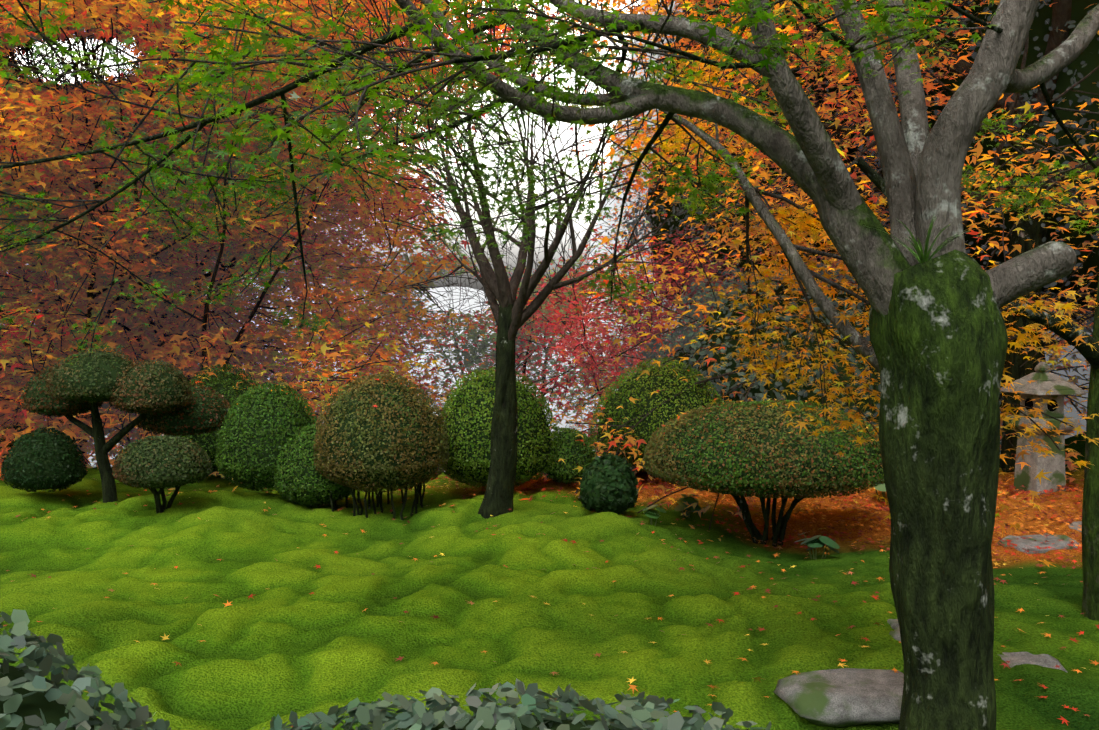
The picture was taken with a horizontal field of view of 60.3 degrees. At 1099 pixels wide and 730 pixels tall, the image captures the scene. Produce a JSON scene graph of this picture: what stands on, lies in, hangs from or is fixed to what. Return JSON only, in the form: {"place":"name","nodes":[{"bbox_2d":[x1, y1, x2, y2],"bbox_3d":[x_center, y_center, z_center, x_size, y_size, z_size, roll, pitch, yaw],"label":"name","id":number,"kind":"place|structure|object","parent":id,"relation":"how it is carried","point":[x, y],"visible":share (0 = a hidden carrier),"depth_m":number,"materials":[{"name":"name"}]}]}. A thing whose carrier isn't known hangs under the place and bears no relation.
{"place":"outdoors","nodes":[
{"label":"outdoors","id":0,"kind":"place"},
{"bbox_2d":[10,0,641,314],"label":"sky","id":1,"kind":"structure","parent":0,"point":[540,232],"materials":[{"name":"white"}]},
{"bbox_2d":[0,0,1092,471],"bbox_3d":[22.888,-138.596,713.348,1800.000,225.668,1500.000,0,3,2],"label":"terrain ground","id":2,"kind":"structure","parent":0,"point":[462,304],"depth_m":135.99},
{"bbox_2d":[0,0,212,476],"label":"maple","id":3,"kind":"object","parent":2,"relation":"on","point":[55,423],"visible":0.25,"depth_m":9.05,"materials":[{"name":"orange plant"}]},
{"bbox_2d":[0,1,331,426],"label":"maple","id":4,"kind":"object","parent":2,"relation":"on","point":[95,49],"visible":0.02,"depth_m":12.52,"materials":[{"name":"orange plant"}]},
{"bbox_2d":[0,31,379,466],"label":"maple","id":5,"kind":"object","parent":2,"relation":"on","point":[42,79],"depth_m":17.87,"materials":[{"name":"orange plant"}]},
{"bbox_2d":[0,0,413,466],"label":"maple","id":6,"kind":"object","parent":2,"relation":"on","point":[26,135],"visible":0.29,"depth_m":8.88,"materials":[{"name":"orange plant"}]},
{"bbox_2d":[0,0,441,467],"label":"maple","id":7,"kind":"object","parent":2,"relation":"on","point":[226,311],"visible":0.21,"depth_m":11.68,"materials":[{"name":"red plant"}]},
{"bbox_2d":[0,0,504,465],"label":"maple","id":8,"kind":"object","parent":2,"relation":"on","point":[126,7],"visible":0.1,"depth_m":11.23,"materials":[{"name":"orange plant"}]},
{"bbox_2d":[0,0,551,470],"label":"maple","id":9,"kind":"object","parent":2,"relation":"on","point":[328,234],"depth_m":21.06,"materials":[{"name":"orange plant"}]},
{"bbox_2d":[0,0,579,491],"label":"maple","id":10,"kind":"object","parent":2,"relation":"on","point":[326,380],"visible":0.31,"depth_m":9.64,"materials":[{"name":"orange plant"}]},
{"bbox_2d":[0,0,582,464],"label":"maple","id":11,"kind":"object","parent":2,"relation":"on","point":[416,326],"visible":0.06,"depth_m":15.39,"materials":[{"name":"orange plant"}]},
{"bbox_2d":[0,0,663,480],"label":"maple","id":12,"kind":"object","parent":2,"relation":"on","point":[148,346],"visible":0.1,"depth_m":10.27,"materials":[{"name":"red plant"}]},
{"bbox_2d":[240,315,624,353],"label":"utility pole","id":13,"kind":"object","parent":2,"relation":"on","point":[465,335],"visible":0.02,"depth_m":75.75,"materials":[{"name":"grey"}]},
{"bbox_2d":[337,141,677,451],"bbox_3d":[-1.366,0.208,24.516,12.486,12.537,11.156,0,3,2],"label":"maple","id":14,"kind":"object","parent":2,"relation":"on","point":[482,346],"visible":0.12,"depth_m":23.05,"materials":[{"name":"red plant"}]},
{"bbox_2d":[428,219,888,468],"bbox_3d":[1.351,0.503,11.651,6.376,5.161,5.470,-1,3,-18],"label":"maple","id":15,"kind":"object","parent":2,"relation":"on","point":[571,341],"visible":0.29,"depth_m":11.18,"materials":[{"name":"red plant"}]},
{"bbox_2d":[446,0,1088,435],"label":"maple","id":16,"kind":"object","parent":2,"relation":"on","point":[646,56],"visible":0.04,"depth_m":13.35,"materials":[{"name":"red plant"}]},
{"bbox_2d":[516,0,1098,471],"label":"maple","id":17,"kind":"object","parent":2,"relation":"on","point":[1034,232],"visible":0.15,"depth_m":8.56,"materials":[{"name":"orange plant"}]},
{"bbox_2d":[521,0,1098,540],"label":"maple","id":18,"kind":"object","parent":2,"relation":"on","point":[841,140],"visible":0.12,"depth_m":8.32,"materials":[{"name":"orange plant"}]},
{"bbox_2d":[552,0,1098,491],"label":"maple","id":19,"kind":"object","parent":2,"relation":"on","point":[698,280],"visible":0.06,"depth_m":9.95,"materials":[{"name":"orange plant"}]},
{"bbox_2d":[605,0,1049,337],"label":"maple","id":20,"kind":"object","parent":2,"relation":"on","point":[651,217],"visible":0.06,"depth_m":12.68,"materials":[{"name":"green plant"}]},
{"bbox_2d":[657,0,1098,340],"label":"maple","id":21,"kind":"object","parent":2,"relation":"on","point":[1035,157],"visible":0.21,"depth_m":7.96,"materials":[{"name":"orange plant"}]},
{"bbox_2d":[692,0,1070,440],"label":"maple","id":22,"kind":"object","parent":2,"relation":"on","point":[840,49],"visible":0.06,"depth_m":9.14,"materials":[{"name":"orange plant"}]},
{"bbox_2d":[854,0,1098,332],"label":"evergreen tree","id":23,"kind":"object","parent":2,"relation":"on","point":[1084,63],"visible":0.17,"depth_m":8.77,"materials":[{"name":"green plant"}]},
{"bbox_2d":[961,3,1098,386],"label":"maple","id":24,"kind":"object","parent":2,"relation":"on","point":[1027,106],"visible":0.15,"depth_m":7.38,"materials":[{"name":"orange plant"}]},
{"bbox_2d":[0,432,1098,729],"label":"moss ground","id":25,"kind":"structure","parent":0,"point":[284,642],"depth_m":4.95,"materials":[{"name":"green plant"}]},
{"bbox_2d":[0,421,39,467],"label":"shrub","id":26,"kind":"object","parent":25,"relation":"on","point":[9,445],"visible":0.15,"depth_m":9.61,"materials":[{"name":"red plant"}]},
{"bbox_2d":[0,427,87,491],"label":"shrub","id":27,"kind":"object","parent":25,"relation":"on","point":[40,460],"visible":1,"depth_m":7.40,"materials":[{"name":"green plant"}]},
{"bbox_2d":[0,609,170,729],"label":"hedge","id":28,"kind":"object","parent":25,"relation":"on","point":[32,697],"visible":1,"depth_m":1.61,"materials":[{"name":"green plant"}]},
{"bbox_2d":[20,347,232,502],"bbox_3d":[-3.430,0.489,7.550,1.674,1.289,1.153,0,3,2],"label":"topiary tree","id":29,"kind":"object","parent":25,"relation":"on","point":[157,397],"visible":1,"depth_m":7.27,"materials":[{"name":"green plant"}]},
{"bbox_2d":[112,435,212,513],"bbox_3d":[-2.806,0.834,6.871,0.692,0.663,0.626,0,3,2],"label":"shrub","id":30,"kind":"object","parent":25,"relation":"on","point":[152,464],"visible":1,"depth_m":6.69,"materials":[{"name":"green plant"}]},
{"bbox_2d":[165,364,259,471],"bbox_3d":[-3.087,0.489,8.924,1.011,1.013,0.895,0,3,2],"label":"shrub","id":31,"kind":"object","parent":25,"relation":"on","point":[223,382],"visible":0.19,"depth_m":8.69,"materials":[{"name":"green plant"}]},
{"bbox_2d":[215,381,316,490],"bbox_3d":[-2.205,0.561,7.473,0.856,0.863,0.764,0,3,2],"label":"shrub","id":32,"kind":"object","parent":25,"relation":"on","point":[262,426],"visible":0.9,"depth_m":7.23,"materials":[{"name":"green plant"}]},
{"bbox_2d":[273,424,356,506],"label":"shrub","id":33,"kind":"object","parent":25,"relation":"on","point":[301,480],"visible":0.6,"depth_m":7.08,"materials":[{"name":"green plant"}]},
{"bbox_2d":[312,371,449,519],"bbox_3d":[-1.275,0.626,7.184,1.029,1.154,0.932,0,3,2],"label":"shrub","id":34,"kind":"object","parent":25,"relation":"on","point":[375,435],"visible":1,"depth_m":6.90,"materials":[{"name":"green plant"}]},
{"bbox_2d":[438,367,557,488],"bbox_3d":[-0.448,0.506,7.870,1.083,1.018,0.986,0,3,2],"label":"shrub","id":35,"kind":"object","parent":25,"relation":"on","point":[467,420],"visible":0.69,"depth_m":7.57,"materials":[{"name":"green plant"}]},
{"bbox_2d":[220,0,776,518],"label":"tree","id":36,"kind":"object","parent":25,"relation":"on","point":[512,316],"visible":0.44,"depth_m":6.73,"materials":[{"name":"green plant"}]},
{"bbox_2d":[262,678,770,729],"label":"long hedge","id":37,"kind":"object","parent":25,"relation":"on","point":[488,712],"visible":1,"depth_m":1.81,"materials":[{"name":"green plant"}]},
{"bbox_2d":[0,0,1098,729],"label":"maple tree","id":38,"kind":"object","parent":25,"relation":"on","point":[936,350],"visible":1,"depth_m":2.90,"materials":[{"name":"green plant"}]},
{"bbox_2d":[870,216,986,262],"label":"fern","id":39,"kind":"object","parent":38,"relation":"on","point":[922,258],"visible":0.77,"depth_m":2.84,"materials":[{"name":"green plant"}]},
{"bbox_2d":[0,464,1098,726],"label":"fallen leaves","id":40,"kind":"object","parent":25,"relation":"on","point":[884,508],"visible":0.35,"depth_m":6.87,"materials":[{"name":"orange plant"}]},
{"bbox_2d":[543,427,596,483],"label":"shrub","id":41,"kind":"object","parent":25,"relation":"on","point":[573,453],"visible":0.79,"depth_m":7.76,"materials":[{"name":"green plant"}]},
{"bbox_2d":[578,451,638,514],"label":"shrub","id":42,"kind":"object","parent":25,"relation":"on","point":[608,482],"visible":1,"depth_m":6.78,"materials":[{"name":"green plant"}]},
{"bbox_2d":[643,504,665,525],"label":"plant","id":43,"kind":"object","parent":25,"relation":"on","point":[651,512],"visible":0.98,"depth_m":6.58,"materials":[{"name":"green plant"}]},
{"bbox_2d":[589,355,725,471],"bbox_3d":[1.019,0.446,8.701,1.309,1.064,1.190,0,3,2],"label":"shrub","id":44,"kind":"object","parent":25,"relation":"on","point":[664,382],"visible":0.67,"depth_m":8.37,"materials":[{"name":"green plant"}]},
{"bbox_2d":[674,494,700,517],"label":"plant","id":45,"kind":"object","parent":25,"relation":"on","point":[689,500],"visible":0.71,"depth_m":7.17,"materials":[{"name":"green plant"}]},
{"bbox_2d":[641,398,884,546],"bbox_3d":[1.563,0.801,6.759,1.817,1.138,1.474,0,3,2],"label":"shrub","id":46,"kind":"object","parent":25,"relation":"on","point":[760,451],"visible":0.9,"depth_m":6.26,"materials":[{"name":"green plant"}]},
{"bbox_2d":[619,259,1002,466],"bbox_3d":[2.732,0.140,10.244,4.269,2.708,3.305,0,3,2],"label":"evergreen bush","id":47,"kind":"object","parent":25,"relation":"on","point":[757,392],"visible":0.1,"depth_m":9.30,"materials":[{"name":"green plant"}]},
{"bbox_2d":[795,532,839,558],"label":"plant","id":48,"kind":"object","parent":25,"relation":"on","point":[812,543],"visible":0.92,"depth_m":6.13,"materials":[{"name":"green plant"}]},
{"bbox_2d":[774,668,903,726],"bbox_3d":[1.171,1.254,3.566,0.631,0.122,0.399,0,3,2],"label":"step stone","id":49,"kind":"object","parent":25,"relation":"on","point":[845,697],"visible":0.83,"depth_m":3.47,"materials":[{"name":"grey stone"}]},
{"bbox_2d":[601,7,1098,566],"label":"tree","id":50,"kind":"object","parent":25,"relation":"on","point":[809,219],"visible":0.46,"depth_m":3.77,"materials":[{"name":"yellow plant"}]},
{"bbox_2d":[874,480,886,500],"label":"plant","id":51,"kind":"object","parent":25,"relation":"on","point":[881,487],"visible":0.15,"depth_m":7.77,"materials":[{"name":"green plant"}]},
{"bbox_2d":[887,619,898,629],"bbox_3d":[1.731,1.269,4.527,0.221,0.101,0.183,0,3,2],"label":"step stone","id":52,"kind":"object","parent":25,"relation":"on","point":[894,623],"visible":0.08,"depth_m":4.53,"materials":[{"name":"grey stone"}]},
{"bbox_2d":[889,627,900,641],"bbox_3d":[1.640,1.230,4.257,0.239,0.100,0.163,-2,3,-27],"label":"step stone","id":53,"kind":"object","parent":25,"relation":"on","point":[895,634],"visible":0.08,"depth_m":4.23,"materials":[{"name":"grey stone"}]},
{"bbox_2d":[855,157,1098,620],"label":"tree","id":54,"kind":"object","parent":25,"relation":"on","point":[1090,549],"visible":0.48,"depth_m":4.85,"materials":[{"name":"brown plant"}]},
{"bbox_2d":[997,652,1066,671],"bbox_3d":[2.020,1.290,4.045,0.379,0.093,0.196,0,3,2],"label":"step stone","id":55,"kind":"object","parent":25,"relation":"on","point":[1020,658],"visible":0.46,"depth_m":4.03,"materials":[{"name":"grey stone"}]},
{"bbox_2d":[996,533,1080,553],"bbox_3d":[3.364,1.235,6.457,0.584,0.122,0.351,-1,3,-21],"label":"step stone","id":56,"kind":"object","parent":25,"relation":"on","point":[1020,542],"visible":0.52,"depth_m":6.36,"materials":[{"name":"grey stone"}]},
{"bbox_2d":[1000,362,1085,494],"bbox_3d":[4.199,0.591,8.087,0.471,1.236,0.471,-1,3,-12],"label":"stone lantern","id":57,"kind":"object","parent":25,"relation":"on","point":[1040,387],"visible":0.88,"depth_m":7.97,"materials":[{"name":"grey stone"}]},
{"bbox_2d":[1025,398,1057,411],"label":"lantern openings","id":58,"kind":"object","parent":57,"relation":"in","point":[1029,404],"depth_m":7.96,"materials":[{"name":"black"}]},
{"bbox_2d":[1068,521,1081,531],"bbox_3d":[3.963,1.204,6.834,0.583,0.124,0.343,-2,4,-34],"label":"step stone","id":59,"kind":"object","parent":25,"relation":"on","point":[1075,525],"visible":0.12,"depth_m":6.80,"materials":[{"name":"grey stone"}]}
]}

